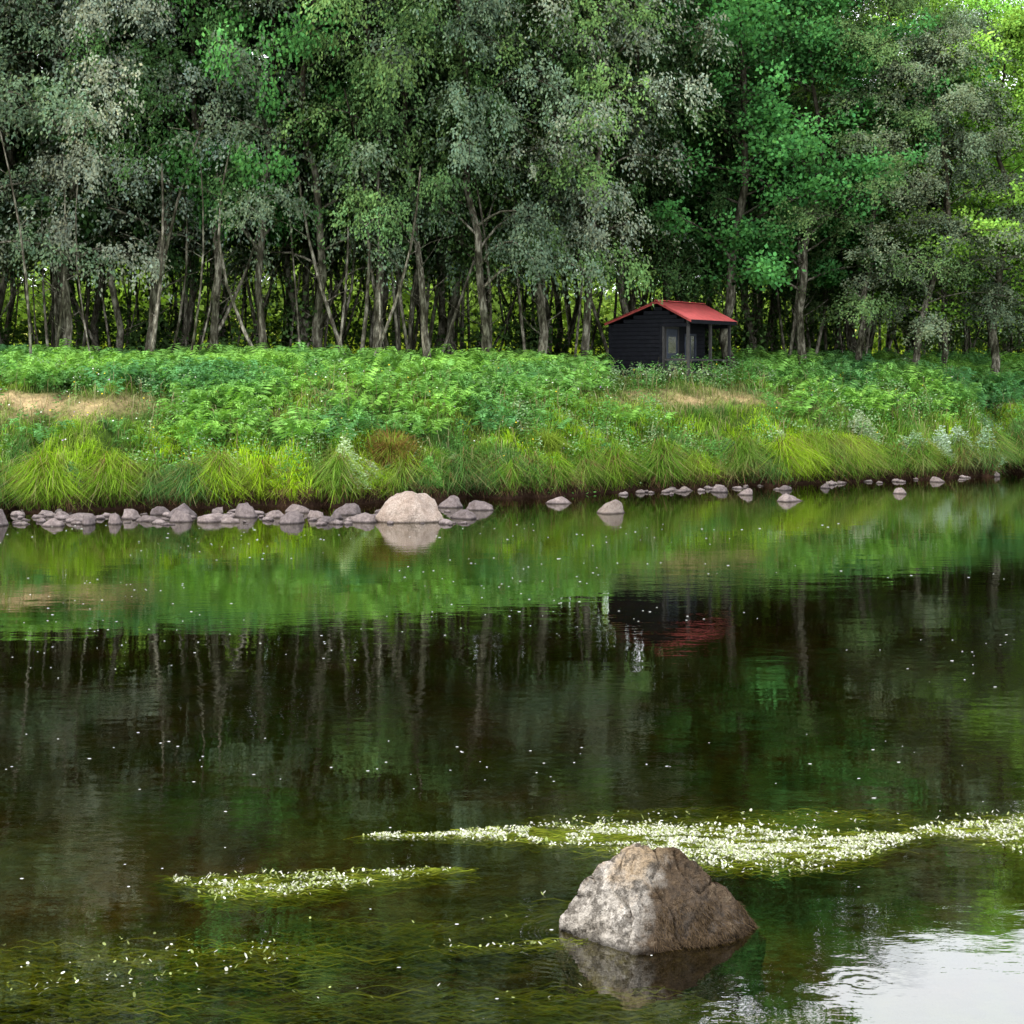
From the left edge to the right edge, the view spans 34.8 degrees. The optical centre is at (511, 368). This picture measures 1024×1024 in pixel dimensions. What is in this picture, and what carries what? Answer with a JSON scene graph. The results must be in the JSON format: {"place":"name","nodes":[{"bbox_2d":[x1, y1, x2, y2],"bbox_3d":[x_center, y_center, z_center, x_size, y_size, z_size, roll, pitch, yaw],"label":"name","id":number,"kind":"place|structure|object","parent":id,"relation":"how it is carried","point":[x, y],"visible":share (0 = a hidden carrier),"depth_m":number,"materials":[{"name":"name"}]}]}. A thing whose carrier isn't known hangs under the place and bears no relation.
{"place":"outdoors","nodes":[
{"label":"outdoors","id":0,"kind":"place"},
{"bbox_2d":[0,302,1023,1023],"bbox_3d":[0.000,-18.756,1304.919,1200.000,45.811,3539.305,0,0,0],"label":"ground","id":1,"kind":"structure","parent":0,"point":[336,726],"depth_m":17.39,"materials":[{"name":"soil"}]},
{"bbox_2d":[0,38,74,343],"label":"birch tree","id":2,"kind":"object","parent":1,"relation":"on","point":[10,307],"visible":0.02,"depth_m":61.25,"materials":[{"name":"green plant"}]},
{"bbox_2d":[0,56,127,344],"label":"birch tree","id":3,"kind":"object","parent":1,"relation":"on","point":[50,314],"visible":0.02,"depth_m":67.32,"materials":[{"name":"green plant"}]},
{"bbox_2d":[0,1,128,349],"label":"birch tree","id":4,"kind":"object","parent":1,"relation":"on","point":[3,285],"visible":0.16,"depth_m":53.54,"materials":[{"name":"green plant"}]},
{"bbox_2d":[0,9,148,327],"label":"birch tree","id":5,"kind":"object","parent":1,"relation":"on","point":[4,167],"visible":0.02,"depth_m":60.17,"materials":[{"name":"green plant"}]},
{"bbox_2d":[5,0,146,349],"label":"birch tree","id":6,"kind":"object","parent":1,"relation":"on","point":[79,333],"visible":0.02,"depth_m":62.34,"materials":[{"name":"green plant"}]},
{"bbox_2d":[0,0,198,298],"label":"birch tree","id":7,"kind":"object","parent":1,"relation":"on","point":[5,62],"visible":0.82,"depth_m":49.40,"materials":[{"name":"green plant"}]},
{"bbox_2d":[0,0,202,352],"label":"birch tree","id":8,"kind":"object","parent":1,"relation":"on","point":[94,321],"visible":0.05,"depth_m":57.45,"materials":[{"name":"green plant"}]},
{"bbox_2d":[0,0,242,347],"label":"birch tree","id":9,"kind":"object","parent":1,"relation":"on","point":[174,263],"visible":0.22,"depth_m":53.65,"materials":[{"name":"green plant"}]},
{"bbox_2d":[0,0,247,350],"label":"birch tree","id":10,"kind":"object","parent":1,"relation":"on","point":[114,299],"visible":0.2,"depth_m":52.84,"materials":[{"name":"green plant"}]},
{"bbox_2d":[0,0,272,348],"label":"birch tree","id":11,"kind":"object","parent":1,"relation":"on","point":[37,163],"visible":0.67,"depth_m":50.08,"materials":[{"name":"green plant"}]},
{"bbox_2d":[33,0,313,349],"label":"birch tree","id":12,"kind":"object","parent":1,"relation":"on","point":[192,299],"visible":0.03,"depth_m":56.33,"materials":[{"name":"green plant"}]},
{"bbox_2d":[0,0,348,354],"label":"birch tree","id":13,"kind":"object","parent":1,"relation":"on","point":[128,214],"visible":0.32,"depth_m":51.53,"materials":[{"name":"green plant"}]},
{"bbox_2d":[166,503,196,517],"bbox_3d":[-7.815,3.610,38.656,0.668,0.869,0.966,9,7,34],"label":"river rock","id":14,"kind":"object","parent":1,"relation":"on","point":[184,507],"visible":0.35,"depth_m":38.52,"materials":[{"name":"stone"}]},
{"bbox_2d":[60,0,338,351],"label":"birch tree","id":15,"kind":"object","parent":1,"relation":"on","point":[149,102],"visible":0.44,"depth_m":51.06,"materials":[{"name":"green plant"}]},
{"bbox_2d":[127,9,316,342],"bbox_3d":[-12.402,-10.035,64.252,12.412,20.138,7.632,0,0,-28],"label":"birch tree","id":16,"kind":"object","parent":1,"relation":"on","point":[279,248],"visible":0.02,"depth_m":64.49,"materials":[{"name":"green plant"}]},
{"bbox_2d":[122,1,334,343],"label":"birch tree","id":17,"kind":"object","parent":1,"relation":"on","point":[213,275],"visible":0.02,"depth_m":61.34,"materials":[{"name":"green plant"}]},
{"bbox_2d":[124,0,393,349],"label":"alder tree","id":18,"kind":"object","parent":1,"relation":"on","point":[292,42],"visible":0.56,"depth_m":50.74,"materials":[{"name":"green plant"}]},
{"bbox_2d":[108,0,455,349],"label":"birch tree","id":19,"kind":"object","parent":1,"relation":"on","point":[320,253],"visible":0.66,"depth_m":51.21,"materials":[{"name":"green plant"}]},
{"bbox_2d":[174,0,421,341],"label":"birch tree","id":20,"kind":"object","parent":1,"relation":"on","point":[287,271],"visible":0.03,"depth_m":57.43,"materials":[{"name":"green plant"}]},
{"bbox_2d":[186,0,431,338],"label":"birch tree","id":21,"kind":"object","parent":1,"relation":"on","point":[295,257],"visible":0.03,"depth_m":61.65,"materials":[{"name":"green plant"}]},
{"bbox_2d":[191,0,466,346],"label":"birch tree","id":22,"kind":"object","parent":1,"relation":"on","point":[305,280],"visible":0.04,"depth_m":56.27,"materials":[{"name":"green plant"}]},
{"bbox_2d":[330,435,371,488],"bbox_3d":[-4.264,2.436,42.376,1.281,1.496,0.894,0,0,0],"label":"leafy herb","id":23,"kind":"object","parent":1,"relation":"on","point":[349,446],"visible":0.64,"depth_m":42.32,"materials":[{"name":"green plant"}]},
{"bbox_2d":[255,0,541,350],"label":"birch tree","id":24,"kind":"object","parent":1,"relation":"on","point":[372,201],"visible":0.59,"depth_m":51.03,"materials":[{"name":"green plant"}]},
{"bbox_2d":[353,423,448,473],"bbox_3d":[-3.324,2.123,43.794,3.093,1.723,2.834,0,0,-18],"label":"sedge tussock","id":25,"kind":"object","parent":1,"relation":"on","point":[394,445],"visible":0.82,"depth_m":43.61,"materials":[{"name":"brown plant"}]},
{"bbox_2d":[375,491,442,522],"bbox_3d":[-2.343,3.637,37.715,1.699,1.637,1.332,0,-4,-6],"label":"boulder","id":26,"kind":"object","parent":1,"relation":"on","point":[408,507],"visible":0.37,"depth_m":37.27,"materials":[{"name":"beige stone"}]},
{"bbox_2d":[280,3,543,324],"bbox_3d":[-4.418,-9.527,57.774,9.924,19.436,8.970,0,0,42],"label":"birch tree","id":27,"kind":"object","parent":1,"relation":"on","point":[386,291],"visible":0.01,"depth_m":57.99,"materials":[{"name":"green plant"}]},
{"bbox_2d":[281,0,573,359],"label":"birch tree","id":28,"kind":"object","parent":1,"relation":"on","point":[429,180],"visible":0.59,"depth_m":51.66,"materials":[{"name":"green plant"}]},
{"bbox_2d":[414,455,444,487],"bbox_3d":[-2.212,2.747,43.454,0.893,0.896,0.601,0,0,0],"label":"leafy herb","id":29,"kind":"object","parent":1,"relation":"on","point":[439,482],"visible":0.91,"depth_m":43.39,"materials":[{"name":"green plant"}]},
{"bbox_2d":[336,0,523,343],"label":"birch tree","id":30,"kind":"object","parent":1,"relation":"on","point":[417,297],"depth_m":62.96,"materials":[{"name":"green plant"}]},
{"bbox_2d":[352,45,537,348],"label":"birch tree","id":31,"kind":"object","parent":1,"relation":"on","point":[394,341],"visible":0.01,"depth_m":65.81,"materials":[{"name":"green plant"}]},
{"bbox_2d":[14,226,885,341],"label":"distant trees","id":32,"kind":"object","parent":1,"relation":"on","point":[410,288],"visible":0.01,"depth_m":142.40,"materials":[{"name":"green plant"}]},
{"bbox_2d":[362,2,586,353],"bbox_3d":[-2.030,-10.219,59.514,10.667,20.966,9.755,0,0,-5],"label":"birch tree","id":33,"kind":"object","parent":1,"relation":"on","point":[441,324],"visible":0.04,"depth_m":59.63,"materials":[{"name":"green plant"}]},
{"bbox_2d":[331,0,632,357],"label":"birch tree","id":34,"kind":"object","parent":1,"relation":"on","point":[473,154],"visible":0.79,"depth_m":51.28,"materials":[{"name":"green plant"}]},
{"bbox_2d":[326,0,652,354],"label":"birch tree","id":35,"kind":"object","parent":1,"relation":"on","point":[454,297],"visible":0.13,"depth_m":55.52,"materials":[{"name":"green plant"}]},
{"bbox_2d":[10,475,970,525],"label":"shore stones","id":36,"kind":"object","parent":1,"relation":"on","point":[42,515],"visible":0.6,"depth_m":38.38,"materials":[{"name":"stone"}]},
{"bbox_2d":[430,0,554,350],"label":"birch tree","id":37,"kind":"object","parent":1,"relation":"on","point":[501,279],"depth_m":69.31,"materials":[{"name":"green plant"}]},
{"bbox_2d":[9,83,982,341],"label":"tall scrub","id":38,"kind":"object","parent":1,"relation":"on","point":[203,301],"depth_m":99.79,"materials":[{"name":"green plant"}]},
{"bbox_2d":[0,357,1022,478],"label":"seed stalks","id":39,"kind":"object","parent":1,"relation":"on","point":[638,381],"visible":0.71,"depth_m":47.17,"materials":[{"name":"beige plant"}]},
{"bbox_2d":[0,362,1023,511],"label":"bank grass","id":40,"kind":"structure","parent":1,"relation":"on","point":[39,475],"depth_m":45.23,"materials":[{"name":"plant"}]},
{"bbox_2d":[0,338,1023,447],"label":"bracken ferns","id":41,"kind":"object","parent":1,"relation":"on","point":[459,364],"visible":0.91,"depth_m":48.16,"materials":[{"name":"plant"}]},
{"bbox_2d":[0,88,1023,359],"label":"young birch stems","id":42,"kind":"object","parent":1,"relation":"on","point":[410,336],"visible":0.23,"depth_m":54.48,"materials":[{"name":"grey plant"}]},
{"bbox_2d":[0,353,1023,508],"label":"bank herbs","id":43,"kind":"object","parent":1,"relation":"on","point":[651,373],"visible":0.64,"depth_m":47.99,"materials":[{"name":"green plant"}]},
{"bbox_2d":[0,245,1023,363],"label":"woodland understorey","id":44,"kind":"object","parent":1,"relation":"on","point":[132,336],"visible":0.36,"depth_m":60.55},
{"bbox_2d":[1,229,1023,350],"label":"sunlit scrub","id":45,"kind":"object","parent":1,"relation":"on","point":[608,314],"visible":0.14,"depth_m":89.90,"materials":[{"name":"green plant"}]},
{"bbox_2d":[4,2,1020,306],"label":"woodland canopy","id":46,"kind":"object","parent":1,"relation":"on","point":[288,140],"depth_m":65.50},
{"bbox_2d":[9,334,1020,371],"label":"meadow grass","id":47,"kind":"structure","parent":1,"relation":"on","point":[497,344],"depth_m":85.10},
{"bbox_2d":[415,1,618,349],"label":"birch tree","id":48,"kind":"object","parent":1,"relation":"on","point":[485,281],"visible":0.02,"depth_m":65.67,"materials":[{"name":"green plant"}]},
{"bbox_2d":[482,20,596,355],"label":"birch tree","id":49,"kind":"object","parent":1,"relation":"on","point":[556,298],"depth_m":70.55,"materials":[{"name":"grey plant"}]},
{"bbox_2d":[522,418,576,458],"bbox_3d":[0.982,2.109,46.054,2.229,1.515,2.080,0,0,26],"label":"sedge tussock","id":50,"kind":"object","parent":1,"relation":"on","point":[546,437],"visible":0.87,"depth_m":45.87,"materials":[{"name":"green plant"}]},
{"bbox_2d":[517,16,597,352],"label":"birch tree","id":51,"kind":"object","parent":1,"relation":"on","point":[568,314],"depth_m":73.69,"materials":[{"name":"grey plant"}]},
{"bbox_2d":[459,0,679,354],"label":"birch tree","id":52,"kind":"object","parent":1,"relation":"on","point":[547,310],"visible":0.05,"depth_m":61.91,"materials":[{"name":"green plant"}]},
{"bbox_2d":[403,0,741,358],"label":"birch tree","id":53,"kind":"object","parent":1,"relation":"on","point":[580,81],"visible":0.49,"depth_m":52.79,"materials":[{"name":"green plant"}]},
{"bbox_2d":[489,3,660,355],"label":"birch tree","id":54,"kind":"object","parent":1,"relation":"on","point":[573,320],"visible":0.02,"depth_m":68.01,"materials":[{"name":"green plant"}]},
{"bbox_2d":[426,0,737,359],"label":"birch tree","id":55,"kind":"object","parent":1,"relation":"on","point":[590,230],"visible":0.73,"depth_m":53.74,"materials":[{"name":"green plant"}]},
{"bbox_2d":[482,0,728,331],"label":"birch tree","id":56,"kind":"object","parent":1,"relation":"on","point":[633,301],"visible":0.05,"depth_m":61.48,"materials":[{"name":"green plant"}]},
{"bbox_2d":[596,499,623,513],"bbox_3d":[2.358,3.626,39.654,0.886,0.840,0.706,-11,-5,0],"label":"boulder","id":57,"kind":"object","parent":1,"relation":"on","point":[615,506],"visible":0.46,"depth_m":39.50,"materials":[{"name":"beige stone"}]},
{"bbox_2d":[486,0,738,330],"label":"birch tree","id":58,"kind":"object","parent":1,"relation":"on","point":[629,294],"depth_m":66.19,"materials":[{"name":"green plant"}]},
{"bbox_2d":[506,0,776,315],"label":"birch tree","id":59,"kind":"object","parent":1,"relation":"on","point":[654,221],"visible":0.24,"depth_m":57.39,"materials":[{"name":"green plant"}]},
{"bbox_2d":[526,0,777,300],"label":"birch tree","id":60,"kind":"object","parent":1,"relation":"on","point":[683,56],"visible":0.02,"depth_m":62.08,"materials":[{"name":"green plant"}]},
{"bbox_2d":[498,0,820,311],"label":"birch tree","id":61,"kind":"object","parent":1,"relation":"on","point":[676,275],"visible":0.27,"depth_m":58.88,"materials":[{"name":"green plant"}]},
{"bbox_2d":[555,843,766,1016],"bbox_3d":[0.959,3.494,10.271,1.246,1.010,1.109,0,0,-32],"label":"mossy boulder","id":62,"kind":"object","parent":1,"relation":"on","point":[682,919],"visible":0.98,"depth_m":9.98,"materials":[{"name":"stone"}]},
{"bbox_2d":[604,300,736,382],"bbox_3d":[5.644,-0.468,54.976,3.810,3.595,3.540,0,0,33],"label":"wooden hut","id":63,"kind":"object","parent":1,"relation":"on","point":[664,332],"visible":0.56,"depth_m":54.16,"materials":[{"name":"black wood"}]},
{"bbox_2d":[667,329,676,376],"bbox_3d":[5.286,-0.395,54.076,0.030,1.850,0.800,0,0,33],"label":"door","id":64,"kind":"structure","parent":63,"relation":"in","point":[670,332],"depth_m":54.04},
{"bbox_2d":[668,336,694,358],"bbox_3d":[5.677,-0.720,54.675,0.024,0.800,1.970,0,0,32],"label":"window glass","id":65,"kind":"structure","parent":63,"relation":"in","point":[671,340],"depth_m":54.21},
{"bbox_2d":[609,1,863,351],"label":"birch tree","id":66,"kind":"object","parent":1,"relation":"on","point":[771,304],"depth_m":70.33,"materials":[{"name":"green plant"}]},
{"bbox_2d":[623,0,872,353],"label":"birch tree","id":67,"kind":"object","parent":1,"relation":"on","point":[749,325],"visible":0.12,"depth_m":61.64,"materials":[{"name":"green plant"}]},
{"bbox_2d":[673,10,829,336],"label":"birch tree","id":68,"kind":"object","parent":1,"relation":"on","point":[760,301],"visible":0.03,"depth_m":67.43,"materials":[{"name":"green plant"}]},
{"bbox_2d":[609,0,956,367],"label":"alder tree","id":69,"kind":"object","parent":1,"relation":"on","point":[767,9],"visible":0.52,"depth_m":56.64,"materials":[{"name":"green plant"}]},
{"bbox_2d":[683,5,886,348],"bbox_3d":[11.526,-7.127,64.853,6.517,14.841,9.391,-1,-5,38],"label":"birch tree","id":70,"kind":"object","parent":1,"relation":"on","point":[726,173],"visible":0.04,"depth_m":63.90,"materials":[{"name":"green plant"}]},
{"bbox_2d":[719,22,906,351],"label":"birch tree","id":71,"kind":"object","parent":1,"relation":"on","point":[821,170],"visible":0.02,"depth_m":65.71,"materials":[{"name":"green plant"}]},
{"bbox_2d":[717,83,911,343],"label":"birch tree","id":72,"kind":"object","parent":1,"relation":"on","point":[813,338],"visible":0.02,"depth_m":68.77,"materials":[{"name":"green plant"}]},
{"bbox_2d":[653,0,1002,369],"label":"alder tree","id":73,"kind":"object","parent":1,"relation":"on","point":[829,274],"visible":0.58,"depth_m":57.40,"materials":[{"name":"green plant"}]},
{"bbox_2d":[720,4,969,353],"bbox_3d":[12.308,-7.596,65.707,10.485,15.462,10.136,0,0,-34],"label":"birch tree","id":74,"kind":"object","parent":1,"relation":"on","point":[853,339],"visible":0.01,"depth_m":64.08,"materials":[{"name":"green plant"}]},
{"bbox_2d":[848,409,880,444],"bbox_3d":[11.400,1.879,52.810,1.149,1.155,0.717,0,0,0],"label":"leafy herb","id":75,"kind":"object","parent":1,"relation":"on","point":[860,417],"visible":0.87,"depth_m":52.74,"materials":[{"name":"green plant"}]},
{"bbox_2d":[741,0,988,360],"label":"birch tree","id":76,"kind":"object","parent":1,"relation":"on","point":[863,301],"visible":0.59,"depth_m":57.59,"materials":[{"name":"green plant"}]},
{"bbox_2d":[773,0,1023,356],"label":"alder tree","id":77,"kind":"object","parent":1,"relation":"on","point":[937,4],"visible":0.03,"depth_m":62.19,"materials":[{"name":"green plant"}]},
{"bbox_2d":[899,429,927,460],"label":"leafy herb","id":78,"kind":"object","parent":1,"relation":"on","point":[914,437],"visible":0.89,"depth_m":52.36,"materials":[{"name":"green plant"}]},
{"bbox_2d":[812,21,1023,365],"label":"birch tree","id":79,"kind":"object","parent":1,"relation":"on","point":[936,56],"visible":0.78,"depth_m":57.06,"materials":[{"name":"green plant"}]},
{"bbox_2d":[821,2,1023,363],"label":"birch tree","id":80,"kind":"object","parent":1,"relation":"on","point":[1000,311],"visible":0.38,"depth_m":58.57,"materials":[{"name":"green plant"}]},
{"bbox_2d":[867,80,983,351],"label":"birch tree","id":81,"kind":"object","parent":1,"relation":"on","point":[933,295],"visible":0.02,"depth_m":70.95,"materials":[{"name":"green plant"}]},
{"bbox_2d":[906,430,956,477],"bbox_3d":[13.498,2.752,52.742,2.145,1.760,2.221,0,0,17],"label":"sedge tussock","id":82,"kind":"object","parent":1,"relation":"on","point":[939,456],"visible":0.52,"depth_m":52.63,"materials":[{"name":"green plant"}]},
{"bbox_2d":[852,4,1023,374],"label":"alder tree","id":83,"kind":"object","parent":1,"relation":"on","point":[1012,28],"visible":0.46,"depth_m":58.53,"materials":[{"name":"green plant"}]},
{"bbox_2d":[930,425,954,460],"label":"leafy herb","id":84,"kind":"object","parent":1,"relation":"on","point":[943,440],"visible":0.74,"depth_m":53.03,"materials":[{"name":"green plant"}]},
{"bbox_2d":[883,109,1022,353],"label":"birch tree","id":85,"kind":"object","parent":1,"relation":"on","point":[967,338],"depth_m":72.22,"materials":[{"name":"green plant"}]},
{"bbox_2d":[944,422,975,458],"bbox_3d":[14.685,2.365,53.633,1.190,1.267,0.740,0,0,0],"label":"leafy herb","id":86,"kind":"object","parent":1,"relation":"on","point":[959,434],"visible":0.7,"depth_m":53.60,"materials":[{"name":"green plant"}]},
{"bbox_2d":[906,0,1023,352],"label":"birch tree","id":87,"kind":"object","parent":1,"relation":"on","point":[987,6],"visible":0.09,"depth_m":63.61,"materials":[{"name":"green plant"}]},
{"bbox_2d":[906,8,1023,348],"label":"alder tree","id":88,"kind":"object","parent":1,"relation":"on","point":[991,153],"visible":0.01,"depth_m":70.12,"materials":[{"name":"green plant"}]},
{"bbox_2d":[936,52,1023,283],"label":"alder tree","id":89,"kind":"object","parent":1,"relation":"on","point":[1017,85],"visible":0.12,"depth_m":63.36,"materials":[{"name":"green plant"}]},
{"bbox_2d":[972,424,1006,466],"bbox_3d":[15.598,2.478,53.495,1.299,1.468,0.837,0,0,0],"label":"leafy herb","id":90,"kind":"object","parent":1,"relation":"on","point":[986,440],"visible":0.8,"depth_m":53.45,"materials":[{"name":"green plant"}]},
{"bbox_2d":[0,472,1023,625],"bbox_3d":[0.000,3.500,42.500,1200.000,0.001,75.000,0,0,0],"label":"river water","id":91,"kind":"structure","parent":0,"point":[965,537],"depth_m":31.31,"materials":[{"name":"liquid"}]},
{"bbox_2d":[169,510,192,521],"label":"river rock","id":92,"kind":"object","parent":91,"relation":"in","point":[179,516],"visible":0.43,"depth_m":37.31,"materials":[{"name":"stone"}]},
{"bbox_2d":[197,513,229,522],"bbox_3d":[-6.893,3.554,37.610,0.792,0.500,1.123,2,8,12],"label":"river rock","id":93,"kind":"object","parent":91,"relation":"in","point":[213,517],"visible":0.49,"depth_m":37.30,"materials":[{"name":"stone"}]},
{"bbox_2d":[235,502,257,517],"bbox_3d":[-6.273,3.586,38.573,0.572,0.866,0.778,4,-5,-16],"label":"river rock","id":94,"kind":"object","parent":91,"relation":"in","point":[245,510],"visible":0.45,"depth_m":38.52,"materials":[{"name":"stone"}]},
{"bbox_2d":[278,510,304,523],"bbox_3d":[-5.056,3.587,37.056,0.553,0.726,0.584,0,0,17],"label":"river rock","id":95,"kind":"object","parent":91,"relation":"in","point":[294,517],"visible":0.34,"depth_m":36.96,"materials":[{"name":"stone"}]},
{"bbox_2d":[332,503,360,514],"bbox_3d":[-4.040,3.571,39.409,0.915,0.654,0.673,-8,-1,43],"label":"river rock","id":96,"kind":"object","parent":91,"relation":"in","point":[350,509],"visible":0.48,"depth_m":39.18,"materials":[{"name":"stone"}]},
{"bbox_2d":[350,512,376,522],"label":"river rock","id":97,"kind":"object","parent":91,"relation":"in","point":[364,517],"visible":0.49,"depth_m":37.18,"materials":[{"name":"stone"}]},
{"bbox_2d":[438,495,462,507],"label":"river rock","id":98,"kind":"object","parent":91,"relation":"in","point":[452,501],"visible":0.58,"depth_m":41.19,"materials":[{"name":"stone"}]},
{"bbox_2d":[450,509,476,519],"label":"river rock","id":99,"kind":"object","parent":91,"relation":"in","point":[465,514],"visible":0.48,"depth_m":38.13,"materials":[{"name":"stone"}]},
{"bbox_2d":[466,500,493,510],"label":"river rock","id":100,"kind":"object","parent":91,"relation":"in","point":[476,505],"visible":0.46,"depth_m":40.44,"materials":[{"name":"stone"}]},
{"bbox_2d":[0,523,1006,998],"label":"foam flecks","id":101,"kind":"object","parent":91,"relation":"on","point":[460,751],"visible":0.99,"depth_m":20.11,"materials":[{"name":"white liquid"}]},
{"bbox_2d":[0,806,1023,1023],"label":"river weed","id":102,"kind":"object","parent":91,"relation":"in","point":[318,953],"visible":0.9,"depth_m":10.00,"materials":[{"name":"green plant"}]},
{"bbox_2d":[3,809,1023,1006],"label":"water crowfoot flowers","id":103,"kind":"object","parent":91,"relation":"on","point":[854,844],"visible":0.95,"depth_m":12.05,"materials":[{"name":"white plant"}]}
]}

